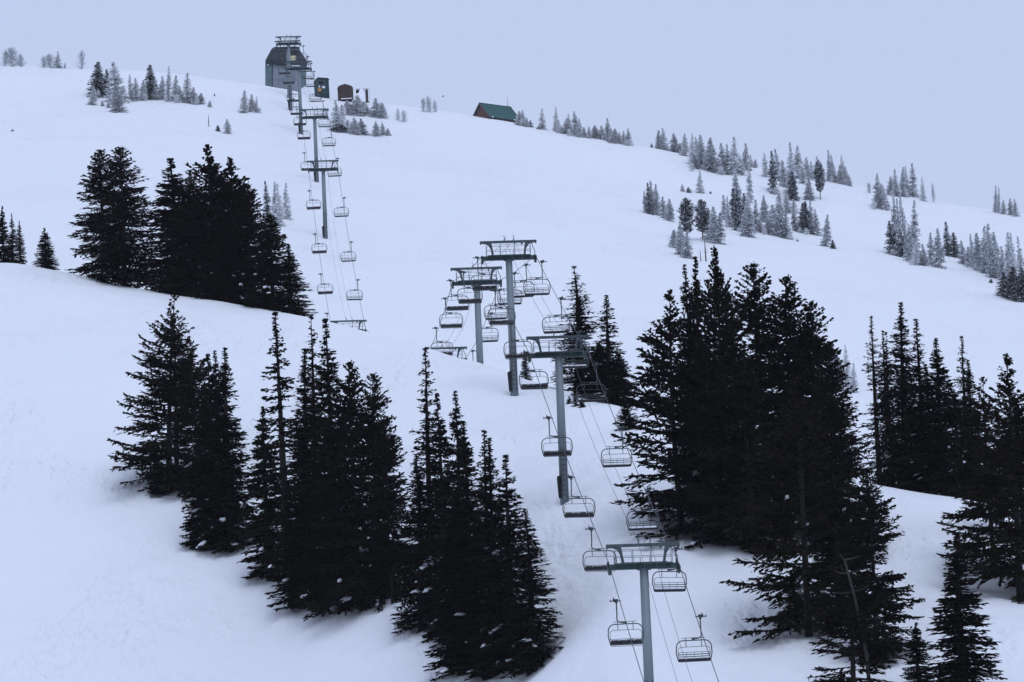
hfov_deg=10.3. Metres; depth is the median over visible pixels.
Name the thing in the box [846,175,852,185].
frosted fir
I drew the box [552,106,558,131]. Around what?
frosted fir
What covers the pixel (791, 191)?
dusted fir
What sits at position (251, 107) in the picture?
frosted fir
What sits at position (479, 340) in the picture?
lift tower
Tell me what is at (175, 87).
frosted fir
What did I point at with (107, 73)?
dusted fir
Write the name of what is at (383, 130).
frosted fir
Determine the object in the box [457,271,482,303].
lift chair
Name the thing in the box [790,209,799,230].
frosted fir
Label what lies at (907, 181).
frosted fir
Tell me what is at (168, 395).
pine tree
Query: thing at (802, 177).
frosted fir
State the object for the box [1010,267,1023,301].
dusted fir
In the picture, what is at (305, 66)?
lift chair
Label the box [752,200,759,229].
frosted fir
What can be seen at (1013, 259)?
frosted fir
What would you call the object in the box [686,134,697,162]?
frosted fir
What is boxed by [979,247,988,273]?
frosted fir
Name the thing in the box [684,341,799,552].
spruce tree
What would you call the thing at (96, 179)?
spruce tree
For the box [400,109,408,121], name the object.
frosted shrub
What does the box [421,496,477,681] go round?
fir tree
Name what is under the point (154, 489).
young fir
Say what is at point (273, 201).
frosted fir
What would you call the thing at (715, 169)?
frosted fir
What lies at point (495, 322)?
lift chair
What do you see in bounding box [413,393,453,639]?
fir tree
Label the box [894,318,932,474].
fir tree
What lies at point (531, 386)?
lift chair
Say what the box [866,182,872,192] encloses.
frosted shrub
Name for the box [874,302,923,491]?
fir tree
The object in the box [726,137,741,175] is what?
frosted fir
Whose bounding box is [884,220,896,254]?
dusted fir
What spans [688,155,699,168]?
frosted fir
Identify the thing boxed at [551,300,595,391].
fir tree
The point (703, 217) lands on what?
dusted pine
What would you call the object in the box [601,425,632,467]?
lift chair
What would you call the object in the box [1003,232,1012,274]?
frosted fir
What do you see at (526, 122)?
frosted fir
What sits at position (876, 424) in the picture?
fir tree
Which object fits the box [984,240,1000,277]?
frosted fir
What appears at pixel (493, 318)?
lift chair
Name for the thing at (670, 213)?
frosted fir
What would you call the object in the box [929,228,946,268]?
frosted fir
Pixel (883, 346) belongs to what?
fir tree
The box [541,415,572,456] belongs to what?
lift chair
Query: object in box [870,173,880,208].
frosted fir
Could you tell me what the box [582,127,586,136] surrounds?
frosted fir
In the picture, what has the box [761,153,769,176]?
frosted fir
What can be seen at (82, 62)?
frosted shrub
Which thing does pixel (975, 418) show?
pine tree
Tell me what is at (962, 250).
frosted fir
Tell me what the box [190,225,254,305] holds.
spruce tree
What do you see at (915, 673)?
young fir
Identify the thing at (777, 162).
frosted fir
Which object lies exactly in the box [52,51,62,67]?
frosted fir
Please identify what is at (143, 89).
frosted fir
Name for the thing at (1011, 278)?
dusted fir
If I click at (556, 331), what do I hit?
lift chair
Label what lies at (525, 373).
fir tree
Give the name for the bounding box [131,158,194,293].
fir tree
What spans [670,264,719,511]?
fir tree
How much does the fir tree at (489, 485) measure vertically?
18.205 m
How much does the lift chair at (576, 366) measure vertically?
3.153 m
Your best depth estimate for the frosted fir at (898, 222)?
979.77 m
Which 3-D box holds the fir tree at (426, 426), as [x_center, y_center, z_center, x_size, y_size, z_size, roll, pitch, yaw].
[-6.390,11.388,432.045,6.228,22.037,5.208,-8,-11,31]
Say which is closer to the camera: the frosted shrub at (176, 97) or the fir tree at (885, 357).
the fir tree at (885, 357)
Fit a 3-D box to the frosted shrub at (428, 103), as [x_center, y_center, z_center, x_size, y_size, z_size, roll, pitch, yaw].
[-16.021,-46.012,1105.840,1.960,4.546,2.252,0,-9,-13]
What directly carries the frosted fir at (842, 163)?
on the snow slope
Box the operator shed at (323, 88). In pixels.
[313,77,329,97]
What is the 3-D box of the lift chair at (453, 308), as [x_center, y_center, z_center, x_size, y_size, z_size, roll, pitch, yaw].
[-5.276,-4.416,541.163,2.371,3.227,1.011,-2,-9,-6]
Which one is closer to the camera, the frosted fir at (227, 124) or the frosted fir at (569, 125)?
the frosted fir at (227, 124)
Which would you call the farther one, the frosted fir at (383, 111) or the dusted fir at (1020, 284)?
the frosted fir at (383, 111)
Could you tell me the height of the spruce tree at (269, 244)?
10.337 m
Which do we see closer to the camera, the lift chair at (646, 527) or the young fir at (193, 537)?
the lift chair at (646, 527)
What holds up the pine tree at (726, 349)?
on the snow slope
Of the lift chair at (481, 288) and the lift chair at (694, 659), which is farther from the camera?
the lift chair at (481, 288)
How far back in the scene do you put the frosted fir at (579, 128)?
1099.64 m
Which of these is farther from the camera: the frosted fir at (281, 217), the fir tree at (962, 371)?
the frosted fir at (281, 217)
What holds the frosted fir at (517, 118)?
on the snow slope
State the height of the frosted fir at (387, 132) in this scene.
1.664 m
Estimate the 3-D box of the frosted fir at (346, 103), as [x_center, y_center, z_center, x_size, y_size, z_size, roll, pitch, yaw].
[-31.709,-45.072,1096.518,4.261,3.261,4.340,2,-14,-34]
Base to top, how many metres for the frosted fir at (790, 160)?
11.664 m
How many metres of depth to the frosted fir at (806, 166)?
1080.10 m
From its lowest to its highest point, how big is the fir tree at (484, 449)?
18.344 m
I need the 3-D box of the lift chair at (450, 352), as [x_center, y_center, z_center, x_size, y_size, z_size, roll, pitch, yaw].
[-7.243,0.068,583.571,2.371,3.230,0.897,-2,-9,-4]
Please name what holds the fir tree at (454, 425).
on the snow slope
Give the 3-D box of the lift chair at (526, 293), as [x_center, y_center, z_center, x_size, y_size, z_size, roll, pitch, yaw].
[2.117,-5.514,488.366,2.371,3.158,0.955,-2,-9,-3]
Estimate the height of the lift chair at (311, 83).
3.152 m
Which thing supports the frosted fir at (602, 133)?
on the snow slope
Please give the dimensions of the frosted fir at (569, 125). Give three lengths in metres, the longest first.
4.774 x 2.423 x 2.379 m
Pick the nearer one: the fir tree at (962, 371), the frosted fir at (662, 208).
the fir tree at (962, 371)
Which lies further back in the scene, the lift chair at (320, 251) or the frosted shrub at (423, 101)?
the frosted shrub at (423, 101)
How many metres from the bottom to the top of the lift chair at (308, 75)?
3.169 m
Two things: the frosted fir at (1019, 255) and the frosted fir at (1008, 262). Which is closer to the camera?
the frosted fir at (1019, 255)
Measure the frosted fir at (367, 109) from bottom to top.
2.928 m
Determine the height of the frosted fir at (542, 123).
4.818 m
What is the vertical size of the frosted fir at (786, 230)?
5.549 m
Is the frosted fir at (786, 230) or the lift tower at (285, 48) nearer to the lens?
the frosted fir at (786, 230)
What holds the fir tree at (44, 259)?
on the snow slope
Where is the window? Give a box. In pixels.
[290,51,299,55]
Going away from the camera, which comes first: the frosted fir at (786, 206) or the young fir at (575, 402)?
the young fir at (575, 402)
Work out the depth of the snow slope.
533.70 m
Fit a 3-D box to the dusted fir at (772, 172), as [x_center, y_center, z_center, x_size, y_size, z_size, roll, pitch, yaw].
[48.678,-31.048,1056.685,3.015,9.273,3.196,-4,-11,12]
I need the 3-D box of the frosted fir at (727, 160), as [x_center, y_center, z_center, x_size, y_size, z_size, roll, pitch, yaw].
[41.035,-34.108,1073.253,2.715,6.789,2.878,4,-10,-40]
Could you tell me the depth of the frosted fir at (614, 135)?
1096.27 m
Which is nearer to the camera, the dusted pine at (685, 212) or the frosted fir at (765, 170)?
the dusted pine at (685, 212)
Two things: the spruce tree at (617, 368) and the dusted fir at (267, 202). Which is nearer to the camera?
the spruce tree at (617, 368)
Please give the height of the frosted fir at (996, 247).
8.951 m
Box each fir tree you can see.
[0,206,9,262]
[4,213,18,262]
[13,221,26,264]
[31,228,60,269]
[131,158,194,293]
[181,354,243,549]
[195,347,261,553]
[196,350,248,541]
[236,406,282,581]
[244,311,298,578]
[264,427,317,611]
[271,348,320,598]
[282,314,327,586]
[293,422,364,621]
[294,318,366,605]
[387,454,440,633]
[394,347,452,620]
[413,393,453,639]
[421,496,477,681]
[426,391,480,648]
[437,421,488,667]
[447,526,505,680]
[456,429,503,658]
[459,437,516,678]
[466,455,550,679]
[494,509,565,678]
[519,350,532,380]
[542,266,605,392]
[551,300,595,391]
[579,295,632,406]
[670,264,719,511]
[679,256,732,513]
[858,316,899,484]
[871,330,897,482]
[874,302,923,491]
[874,332,898,487]
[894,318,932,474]
[905,364,953,495]
[906,338,964,496]
[920,533,1007,681]
[950,360,990,501]
[953,336,983,502]
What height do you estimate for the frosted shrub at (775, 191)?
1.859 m
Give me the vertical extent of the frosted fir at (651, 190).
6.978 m
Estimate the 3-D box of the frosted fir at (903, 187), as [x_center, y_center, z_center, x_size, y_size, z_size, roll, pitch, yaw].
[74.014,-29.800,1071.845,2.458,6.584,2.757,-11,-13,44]
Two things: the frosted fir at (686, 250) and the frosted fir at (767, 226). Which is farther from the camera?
the frosted fir at (767, 226)
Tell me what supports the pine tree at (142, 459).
on the snow slope
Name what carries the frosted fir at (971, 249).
on the snow slope
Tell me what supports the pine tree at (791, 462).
on the snow slope
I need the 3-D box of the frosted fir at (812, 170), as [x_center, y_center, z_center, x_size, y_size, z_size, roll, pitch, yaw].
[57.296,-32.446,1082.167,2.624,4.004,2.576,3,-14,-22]
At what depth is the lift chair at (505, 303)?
525.48 m
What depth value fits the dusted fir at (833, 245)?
973.36 m
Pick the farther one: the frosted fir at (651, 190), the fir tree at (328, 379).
the frosted fir at (651, 190)
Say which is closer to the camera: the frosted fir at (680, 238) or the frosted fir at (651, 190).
the frosted fir at (680, 238)
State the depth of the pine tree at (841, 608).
376.96 m
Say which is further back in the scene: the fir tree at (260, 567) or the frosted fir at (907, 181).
the frosted fir at (907, 181)
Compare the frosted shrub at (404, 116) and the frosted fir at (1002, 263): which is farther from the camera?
the frosted shrub at (404, 116)
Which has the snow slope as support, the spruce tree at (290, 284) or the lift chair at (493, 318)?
the spruce tree at (290, 284)
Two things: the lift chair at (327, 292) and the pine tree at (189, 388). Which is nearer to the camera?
the pine tree at (189, 388)
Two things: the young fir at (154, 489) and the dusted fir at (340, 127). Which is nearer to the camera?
the young fir at (154, 489)
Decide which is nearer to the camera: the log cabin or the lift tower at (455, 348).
the lift tower at (455, 348)
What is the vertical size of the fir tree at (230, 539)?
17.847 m
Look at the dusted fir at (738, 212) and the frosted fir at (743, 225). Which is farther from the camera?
the dusted fir at (738, 212)
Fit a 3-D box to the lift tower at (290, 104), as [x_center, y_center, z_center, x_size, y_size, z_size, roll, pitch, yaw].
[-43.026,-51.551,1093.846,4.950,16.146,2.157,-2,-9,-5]
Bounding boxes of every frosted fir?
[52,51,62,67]
[86,86,98,104]
[104,61,131,102]
[109,86,128,112]
[127,74,133,99]
[131,78,141,101]
[138,80,147,99]
[151,86,159,99]
[158,76,165,99]
[164,66,173,101]
[170,75,178,100]
[177,86,185,101]
[179,72,195,102]
[189,87,200,103]
[197,93,205,103]
[222,119,232,133]
[238,90,248,113]
[247,94,257,111]
[254,97,258,112]
[271,182,281,223]
[274,184,286,226]
[282,183,292,219]
[329,101,345,131]
[338,100,356,114]
[338,105,344,123]
[346,118,362,134]
[348,95,367,115]
[357,119,369,134]
[359,101,370,113]
[368,98,383,116]
[371,121,383,136]
[375,103,388,118]
[379,122,385,134]
[383,128,391,135]
[514,111,523,125]
[518,110,525,123]
[524,118,529,126]
[538,109,547,129]
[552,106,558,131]
[563,118,568,133]
[566,114,573,134]
[571,111,577,135]
[574,118,584,136]
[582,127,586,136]
[585,126,592,138]
[590,125,600,138]
[597,125,604,139]
[603,118,610,140]
[608,129,619,143]
[620,131,626,144]
[626,128,633,145]
[642,191,647,212]
[648,181,657,212]
[652,184,660,215]
[653,130,661,149]
[657,128,670,149]
[658,196,668,218]
[663,198,675,221]
[668,133,678,152]
[668,230,677,247]
[673,223,688,254]
[679,134,690,156]
[680,230,694,258]
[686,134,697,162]
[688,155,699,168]
[693,137,699,159]
[694,135,705,166]
[695,170,705,193]
[700,209,712,239]
[703,137,718,171]
[703,206,721,244]
[710,159,720,172]
[715,212,727,244]
[716,143,728,174]
[721,195,726,219]
[723,144,732,174]
[724,196,733,227]
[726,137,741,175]
[729,169,742,207]
[736,155,747,175]
[739,205,752,236]
[740,199,757,238]
[741,144,752,170]
[745,166,753,202]
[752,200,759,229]
[755,219,763,232]
[760,197,769,222]
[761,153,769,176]
[761,218,771,234]
[766,204,776,233]
[770,193,789,237]
[773,149,780,181]
[778,160,787,186]
[780,211,794,238]
[782,193,792,212]
[783,142,798,194]
[790,199,798,212]
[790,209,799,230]
[791,146,806,177]
[798,166,808,183]
[803,157,813,179]
[803,178,814,200]
[807,200,814,234]
[808,161,814,178]
[811,209,822,235]
[819,215,831,246]
[826,151,831,180]
[828,154,837,182]
[835,166,841,182]
[838,155,847,177]
[840,166,850,185]
[842,345,851,386]
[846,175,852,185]
[848,363,858,392]
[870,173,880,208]
[876,184,884,208]
[880,185,891,210]
[885,176,898,195]
[890,194,899,246]
[892,169,902,196]
[893,198,905,256]
[899,167,907,196]
[899,194,912,254]
[902,224,915,261]
[903,166,909,195]
[907,200,922,254]
[908,163,919,197]
[912,238,921,265]
[917,251,925,265]
[920,177,928,201]
[921,245,929,265]
[926,232,935,265]
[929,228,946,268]
[958,240,966,263]
[963,247,972,266]
[968,235,976,268]
[970,233,981,270]
[975,225,987,268]
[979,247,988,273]
[982,224,995,271]
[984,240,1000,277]
[991,232,1001,276]
[992,186,997,212]
[995,188,1000,212]
[997,246,1005,279]
[999,200,1007,213]
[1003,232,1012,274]
[1005,247,1012,276]
[1007,198,1013,214]
[1009,233,1017,274]
[1012,199,1019,216]
[1016,236,1023,279]
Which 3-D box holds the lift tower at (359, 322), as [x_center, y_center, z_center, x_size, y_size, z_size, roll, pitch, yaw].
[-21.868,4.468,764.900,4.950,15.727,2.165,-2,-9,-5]
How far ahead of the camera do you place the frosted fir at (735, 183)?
1028.96 m
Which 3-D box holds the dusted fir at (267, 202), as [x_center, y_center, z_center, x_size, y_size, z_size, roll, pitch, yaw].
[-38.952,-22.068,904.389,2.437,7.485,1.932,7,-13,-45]
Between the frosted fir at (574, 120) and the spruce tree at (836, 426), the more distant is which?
the frosted fir at (574, 120)
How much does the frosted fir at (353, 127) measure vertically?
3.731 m
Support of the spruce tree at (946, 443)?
on the snow slope
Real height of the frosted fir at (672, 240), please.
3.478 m
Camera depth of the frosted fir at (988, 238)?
969.21 m
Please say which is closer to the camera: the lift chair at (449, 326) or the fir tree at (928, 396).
the fir tree at (928, 396)
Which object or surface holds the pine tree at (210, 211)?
on the snow slope
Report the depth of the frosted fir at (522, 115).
1105.14 m
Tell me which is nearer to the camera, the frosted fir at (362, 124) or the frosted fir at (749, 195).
the frosted fir at (749, 195)
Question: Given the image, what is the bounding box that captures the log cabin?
[473,102,518,122]
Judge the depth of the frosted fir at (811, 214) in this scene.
998.29 m
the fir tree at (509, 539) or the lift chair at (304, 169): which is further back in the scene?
the lift chair at (304, 169)
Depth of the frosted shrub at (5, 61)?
1132.96 m
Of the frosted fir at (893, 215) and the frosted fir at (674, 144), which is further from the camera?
the frosted fir at (674, 144)
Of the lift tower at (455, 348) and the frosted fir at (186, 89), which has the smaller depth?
the lift tower at (455, 348)
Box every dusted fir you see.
[86,62,107,96]
[101,69,109,94]
[143,65,162,99]
[262,181,271,218]
[330,124,347,131]
[645,183,653,214]
[725,188,740,225]
[730,190,743,230]
[740,193,747,228]
[766,151,778,193]
[785,171,799,200]
[795,203,807,232]
[799,201,814,233]
[830,240,835,248]
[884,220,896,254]
[895,232,906,257]
[942,222,953,256]
[948,232,961,257]
[995,272,1012,295]
[1000,266,1023,299]
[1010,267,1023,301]
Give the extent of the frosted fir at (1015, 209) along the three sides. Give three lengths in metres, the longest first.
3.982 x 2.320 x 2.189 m
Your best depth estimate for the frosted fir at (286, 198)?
908.62 m
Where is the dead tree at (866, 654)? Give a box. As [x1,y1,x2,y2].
[835,554,882,681]
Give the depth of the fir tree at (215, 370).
471.59 m
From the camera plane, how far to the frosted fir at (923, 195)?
1068.62 m
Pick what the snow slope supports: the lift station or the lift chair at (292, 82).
the lift station
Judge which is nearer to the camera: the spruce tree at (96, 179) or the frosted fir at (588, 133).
the spruce tree at (96, 179)
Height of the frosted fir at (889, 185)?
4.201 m
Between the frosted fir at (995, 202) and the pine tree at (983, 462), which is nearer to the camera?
the pine tree at (983, 462)
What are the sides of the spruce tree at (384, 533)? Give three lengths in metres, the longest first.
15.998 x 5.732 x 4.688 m
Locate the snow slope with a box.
[0,66,1023,681]
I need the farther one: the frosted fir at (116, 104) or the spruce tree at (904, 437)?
the frosted fir at (116, 104)
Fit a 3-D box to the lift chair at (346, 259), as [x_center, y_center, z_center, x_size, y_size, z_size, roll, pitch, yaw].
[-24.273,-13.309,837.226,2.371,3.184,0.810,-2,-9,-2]
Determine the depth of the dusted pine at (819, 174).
1054.08 m
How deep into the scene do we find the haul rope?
432.23 m
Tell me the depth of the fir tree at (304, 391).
451.89 m
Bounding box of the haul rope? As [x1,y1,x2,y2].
[276,42,718,681]
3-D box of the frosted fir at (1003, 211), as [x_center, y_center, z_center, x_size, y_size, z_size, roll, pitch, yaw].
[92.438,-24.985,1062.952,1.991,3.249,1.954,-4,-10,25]
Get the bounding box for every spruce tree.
[67,149,144,289]
[82,146,166,288]
[145,170,219,299]
[152,144,258,299]
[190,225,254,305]
[207,184,284,307]
[242,214,300,309]
[265,244,316,315]
[297,360,394,615]
[318,373,416,611]
[356,415,417,603]
[570,343,635,398]
[592,353,639,409]
[610,289,722,533]
[629,341,767,549]
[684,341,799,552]
[703,261,808,528]
[727,274,820,521]
[772,300,887,539]
[788,382,880,610]
[801,340,886,555]
[825,468,933,663]
[878,374,941,493]
[923,382,991,498]
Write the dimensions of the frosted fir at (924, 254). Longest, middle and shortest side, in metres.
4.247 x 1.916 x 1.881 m
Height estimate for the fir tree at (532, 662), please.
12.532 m
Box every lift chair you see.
[275,50,286,65]
[279,59,290,74]
[282,68,294,83]
[286,86,298,101]
[290,98,302,114]
[293,109,306,125]
[295,45,306,60]
[297,122,310,139]
[299,56,309,71]
[301,152,314,170]
[302,63,314,78]
[305,71,317,86]
[306,190,320,209]
[309,85,321,101]
[311,233,326,253]
[317,273,332,294]
[318,110,330,126]
[322,128,335,145]
[327,158,341,176]
[334,197,348,216]
[340,241,355,261]
[346,279,362,299]
[431,327,453,355]
[439,298,462,328]
[445,279,468,310]
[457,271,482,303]
[471,256,497,290]
[475,312,498,341]
[484,289,507,319]
[488,288,515,325]
[497,272,521,304]
[504,321,532,359]
[513,263,534,297]
[519,350,548,389]
[523,260,550,295]
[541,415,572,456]
[542,296,569,333]
[562,330,588,368]
[562,474,595,517]
[576,362,605,402]
[582,526,616,571]
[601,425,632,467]
[608,597,643,646]
[626,486,659,530]
[652,546,686,591]
[676,613,712,661]
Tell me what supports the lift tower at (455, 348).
on the snow slope
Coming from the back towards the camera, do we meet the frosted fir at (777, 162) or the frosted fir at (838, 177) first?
the frosted fir at (838, 177)
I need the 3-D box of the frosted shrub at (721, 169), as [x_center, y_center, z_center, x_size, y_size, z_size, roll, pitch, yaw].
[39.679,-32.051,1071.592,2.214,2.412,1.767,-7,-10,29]
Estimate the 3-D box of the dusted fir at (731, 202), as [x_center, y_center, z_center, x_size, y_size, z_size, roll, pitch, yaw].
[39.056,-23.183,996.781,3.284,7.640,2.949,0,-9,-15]
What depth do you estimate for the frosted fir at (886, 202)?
1050.13 m
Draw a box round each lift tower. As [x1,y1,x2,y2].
[275,34,300,110]
[275,38,299,97]
[286,61,311,134]
[300,108,328,181]
[307,160,338,238]
[330,317,366,331]
[431,345,466,359]
[450,263,501,363]
[480,235,536,395]
[526,329,589,504]
[606,536,680,681]
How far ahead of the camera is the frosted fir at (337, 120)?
1074.99 m
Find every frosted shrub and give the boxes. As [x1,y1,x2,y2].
[0,49,9,65]
[3,47,20,66]
[14,55,27,66]
[39,55,49,67]
[45,54,57,67]
[75,50,85,68]
[173,94,181,102]
[343,119,350,127]
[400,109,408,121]
[421,99,427,111]
[425,96,434,111]
[556,125,564,133]
[623,139,632,145]
[689,163,695,170]
[716,166,726,174]
[772,187,779,193]
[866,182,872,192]
[930,182,935,201]
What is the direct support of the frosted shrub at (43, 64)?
on the snow slope
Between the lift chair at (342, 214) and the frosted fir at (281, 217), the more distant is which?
the frosted fir at (281, 217)
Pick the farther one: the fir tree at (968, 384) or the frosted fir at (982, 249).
the frosted fir at (982, 249)
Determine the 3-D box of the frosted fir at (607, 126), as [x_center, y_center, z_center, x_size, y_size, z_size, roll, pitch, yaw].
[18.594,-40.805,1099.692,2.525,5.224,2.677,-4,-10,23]
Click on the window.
(291, 52)
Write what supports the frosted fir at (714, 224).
on the snow slope
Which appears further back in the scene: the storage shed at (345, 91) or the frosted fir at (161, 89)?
the storage shed at (345, 91)
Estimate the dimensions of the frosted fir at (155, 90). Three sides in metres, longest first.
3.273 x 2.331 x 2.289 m
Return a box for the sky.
[0,0,1023,212]
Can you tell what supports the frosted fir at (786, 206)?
on the snow slope
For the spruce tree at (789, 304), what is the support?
on the snow slope
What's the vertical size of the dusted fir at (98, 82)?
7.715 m
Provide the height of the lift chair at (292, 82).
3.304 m
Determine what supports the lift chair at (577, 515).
hanging from the haul rope
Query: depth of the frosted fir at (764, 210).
1012.03 m
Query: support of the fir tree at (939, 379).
on the snow slope
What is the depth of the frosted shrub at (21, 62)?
1132.46 m
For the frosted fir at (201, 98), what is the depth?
1087.23 m
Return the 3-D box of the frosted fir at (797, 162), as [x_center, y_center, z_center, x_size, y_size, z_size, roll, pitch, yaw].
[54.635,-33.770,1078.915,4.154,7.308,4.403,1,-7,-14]
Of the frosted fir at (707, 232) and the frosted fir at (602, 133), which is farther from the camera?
the frosted fir at (602, 133)
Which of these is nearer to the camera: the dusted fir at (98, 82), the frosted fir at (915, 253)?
the frosted fir at (915, 253)
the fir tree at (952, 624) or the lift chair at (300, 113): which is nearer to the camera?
the fir tree at (952, 624)
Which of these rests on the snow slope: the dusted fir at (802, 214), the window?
the dusted fir at (802, 214)
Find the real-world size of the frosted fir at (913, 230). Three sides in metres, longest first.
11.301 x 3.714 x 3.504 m
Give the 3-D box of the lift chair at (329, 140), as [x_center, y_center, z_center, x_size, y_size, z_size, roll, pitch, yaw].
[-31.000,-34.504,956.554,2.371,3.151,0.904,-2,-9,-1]
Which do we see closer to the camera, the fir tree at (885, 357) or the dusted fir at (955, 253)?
the fir tree at (885, 357)
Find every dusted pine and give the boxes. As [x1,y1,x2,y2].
[676,197,695,232]
[693,199,709,240]
[813,160,824,199]
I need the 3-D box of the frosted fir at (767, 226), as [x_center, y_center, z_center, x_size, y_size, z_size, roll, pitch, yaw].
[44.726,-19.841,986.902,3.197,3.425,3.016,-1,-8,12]
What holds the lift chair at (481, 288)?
hanging from the haul rope
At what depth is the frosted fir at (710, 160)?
1076.76 m
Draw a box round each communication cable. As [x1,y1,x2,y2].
[286,35,677,681]
[292,39,691,680]
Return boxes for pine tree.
[106,293,212,492]
[120,313,206,492]
[159,336,213,502]
[170,157,263,304]
[657,245,779,540]
[719,372,852,642]
[806,550,914,681]
[936,353,1023,603]
[940,377,1023,576]
[960,401,1023,539]
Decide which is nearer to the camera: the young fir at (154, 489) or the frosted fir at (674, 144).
the young fir at (154, 489)
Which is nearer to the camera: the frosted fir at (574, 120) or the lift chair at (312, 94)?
the lift chair at (312, 94)
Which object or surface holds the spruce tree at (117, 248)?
on the snow slope
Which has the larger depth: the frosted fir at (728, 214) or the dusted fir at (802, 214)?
the dusted fir at (802, 214)
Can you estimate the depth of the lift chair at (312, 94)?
1036.20 m
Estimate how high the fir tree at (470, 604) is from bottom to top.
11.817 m
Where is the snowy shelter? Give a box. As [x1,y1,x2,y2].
[354,87,369,102]
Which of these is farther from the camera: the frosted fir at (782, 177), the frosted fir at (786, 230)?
the frosted fir at (782, 177)
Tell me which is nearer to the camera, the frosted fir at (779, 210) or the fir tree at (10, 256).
the fir tree at (10, 256)
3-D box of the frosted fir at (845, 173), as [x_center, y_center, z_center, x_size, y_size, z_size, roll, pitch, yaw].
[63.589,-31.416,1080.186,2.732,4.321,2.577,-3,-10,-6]
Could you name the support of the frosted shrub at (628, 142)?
on the snow slope
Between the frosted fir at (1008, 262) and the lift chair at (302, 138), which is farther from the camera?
the lift chair at (302, 138)
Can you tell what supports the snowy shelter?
on the snow slope
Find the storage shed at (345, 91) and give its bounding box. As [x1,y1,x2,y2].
[337,83,353,101]
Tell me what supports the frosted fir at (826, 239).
on the snow slope
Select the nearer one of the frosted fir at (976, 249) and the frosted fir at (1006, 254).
the frosted fir at (1006, 254)
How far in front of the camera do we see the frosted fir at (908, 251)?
969.02 m
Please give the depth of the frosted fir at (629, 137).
1096.26 m
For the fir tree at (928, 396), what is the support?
on the snow slope
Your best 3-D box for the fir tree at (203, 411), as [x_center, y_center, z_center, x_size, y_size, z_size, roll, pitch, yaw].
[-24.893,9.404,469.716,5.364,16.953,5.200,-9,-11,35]
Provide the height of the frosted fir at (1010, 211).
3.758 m
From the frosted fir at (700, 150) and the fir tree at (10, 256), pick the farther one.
the frosted fir at (700, 150)
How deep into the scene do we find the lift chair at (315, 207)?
875.89 m
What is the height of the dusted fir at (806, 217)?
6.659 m
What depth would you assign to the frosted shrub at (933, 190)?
1071.16 m
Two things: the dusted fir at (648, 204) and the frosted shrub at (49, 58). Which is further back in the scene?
the frosted shrub at (49, 58)
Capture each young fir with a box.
[145,450,167,497]
[178,444,222,550]
[571,393,578,406]
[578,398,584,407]
[614,403,638,430]
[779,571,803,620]
[899,622,935,681]
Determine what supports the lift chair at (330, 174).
hanging from the haul rope
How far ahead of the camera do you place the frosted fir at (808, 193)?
1052.85 m
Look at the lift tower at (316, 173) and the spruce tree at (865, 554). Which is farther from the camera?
the lift tower at (316, 173)
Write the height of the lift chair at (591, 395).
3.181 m
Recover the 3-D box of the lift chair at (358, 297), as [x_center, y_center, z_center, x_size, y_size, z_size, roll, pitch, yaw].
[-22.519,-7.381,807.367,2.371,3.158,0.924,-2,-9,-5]
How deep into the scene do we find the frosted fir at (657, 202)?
997.63 m
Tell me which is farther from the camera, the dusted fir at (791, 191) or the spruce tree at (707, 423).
the dusted fir at (791, 191)
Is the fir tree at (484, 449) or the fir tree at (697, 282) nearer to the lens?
the fir tree at (484, 449)
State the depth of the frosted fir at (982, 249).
971.29 m
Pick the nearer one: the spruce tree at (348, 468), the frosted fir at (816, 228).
the spruce tree at (348, 468)
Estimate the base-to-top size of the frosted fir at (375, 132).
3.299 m
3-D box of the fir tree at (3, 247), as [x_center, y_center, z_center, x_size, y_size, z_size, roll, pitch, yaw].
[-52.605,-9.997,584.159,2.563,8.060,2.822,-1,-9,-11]
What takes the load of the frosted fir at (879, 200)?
on the snow slope
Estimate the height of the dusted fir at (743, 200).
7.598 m
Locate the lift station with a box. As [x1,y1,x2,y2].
[265,47,305,91]
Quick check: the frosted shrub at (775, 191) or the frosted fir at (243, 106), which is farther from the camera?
the frosted fir at (243, 106)
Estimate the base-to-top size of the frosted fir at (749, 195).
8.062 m
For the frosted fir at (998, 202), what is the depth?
1065.37 m
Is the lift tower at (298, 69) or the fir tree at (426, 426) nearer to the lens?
the fir tree at (426, 426)
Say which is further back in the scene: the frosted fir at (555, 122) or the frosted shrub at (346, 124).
the frosted fir at (555, 122)
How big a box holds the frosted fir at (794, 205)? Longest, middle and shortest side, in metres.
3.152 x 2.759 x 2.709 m
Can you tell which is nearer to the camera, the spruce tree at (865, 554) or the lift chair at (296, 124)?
the spruce tree at (865, 554)
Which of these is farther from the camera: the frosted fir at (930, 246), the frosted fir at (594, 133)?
the frosted fir at (594, 133)
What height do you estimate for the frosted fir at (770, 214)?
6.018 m
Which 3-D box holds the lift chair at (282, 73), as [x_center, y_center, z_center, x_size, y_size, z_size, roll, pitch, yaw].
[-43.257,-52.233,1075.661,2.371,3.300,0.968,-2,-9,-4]
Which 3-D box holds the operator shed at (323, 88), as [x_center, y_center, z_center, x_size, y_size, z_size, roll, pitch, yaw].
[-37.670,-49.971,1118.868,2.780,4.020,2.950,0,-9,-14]
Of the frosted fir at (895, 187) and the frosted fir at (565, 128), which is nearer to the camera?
the frosted fir at (895, 187)
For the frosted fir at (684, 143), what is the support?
on the snow slope
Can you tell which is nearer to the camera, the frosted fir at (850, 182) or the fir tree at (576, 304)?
the fir tree at (576, 304)
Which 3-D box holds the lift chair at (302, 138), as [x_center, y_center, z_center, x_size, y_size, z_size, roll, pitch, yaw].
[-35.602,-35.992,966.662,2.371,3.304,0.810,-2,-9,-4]
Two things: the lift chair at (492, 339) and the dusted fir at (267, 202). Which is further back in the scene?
the dusted fir at (267, 202)
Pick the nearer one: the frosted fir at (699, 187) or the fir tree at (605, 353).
the fir tree at (605, 353)

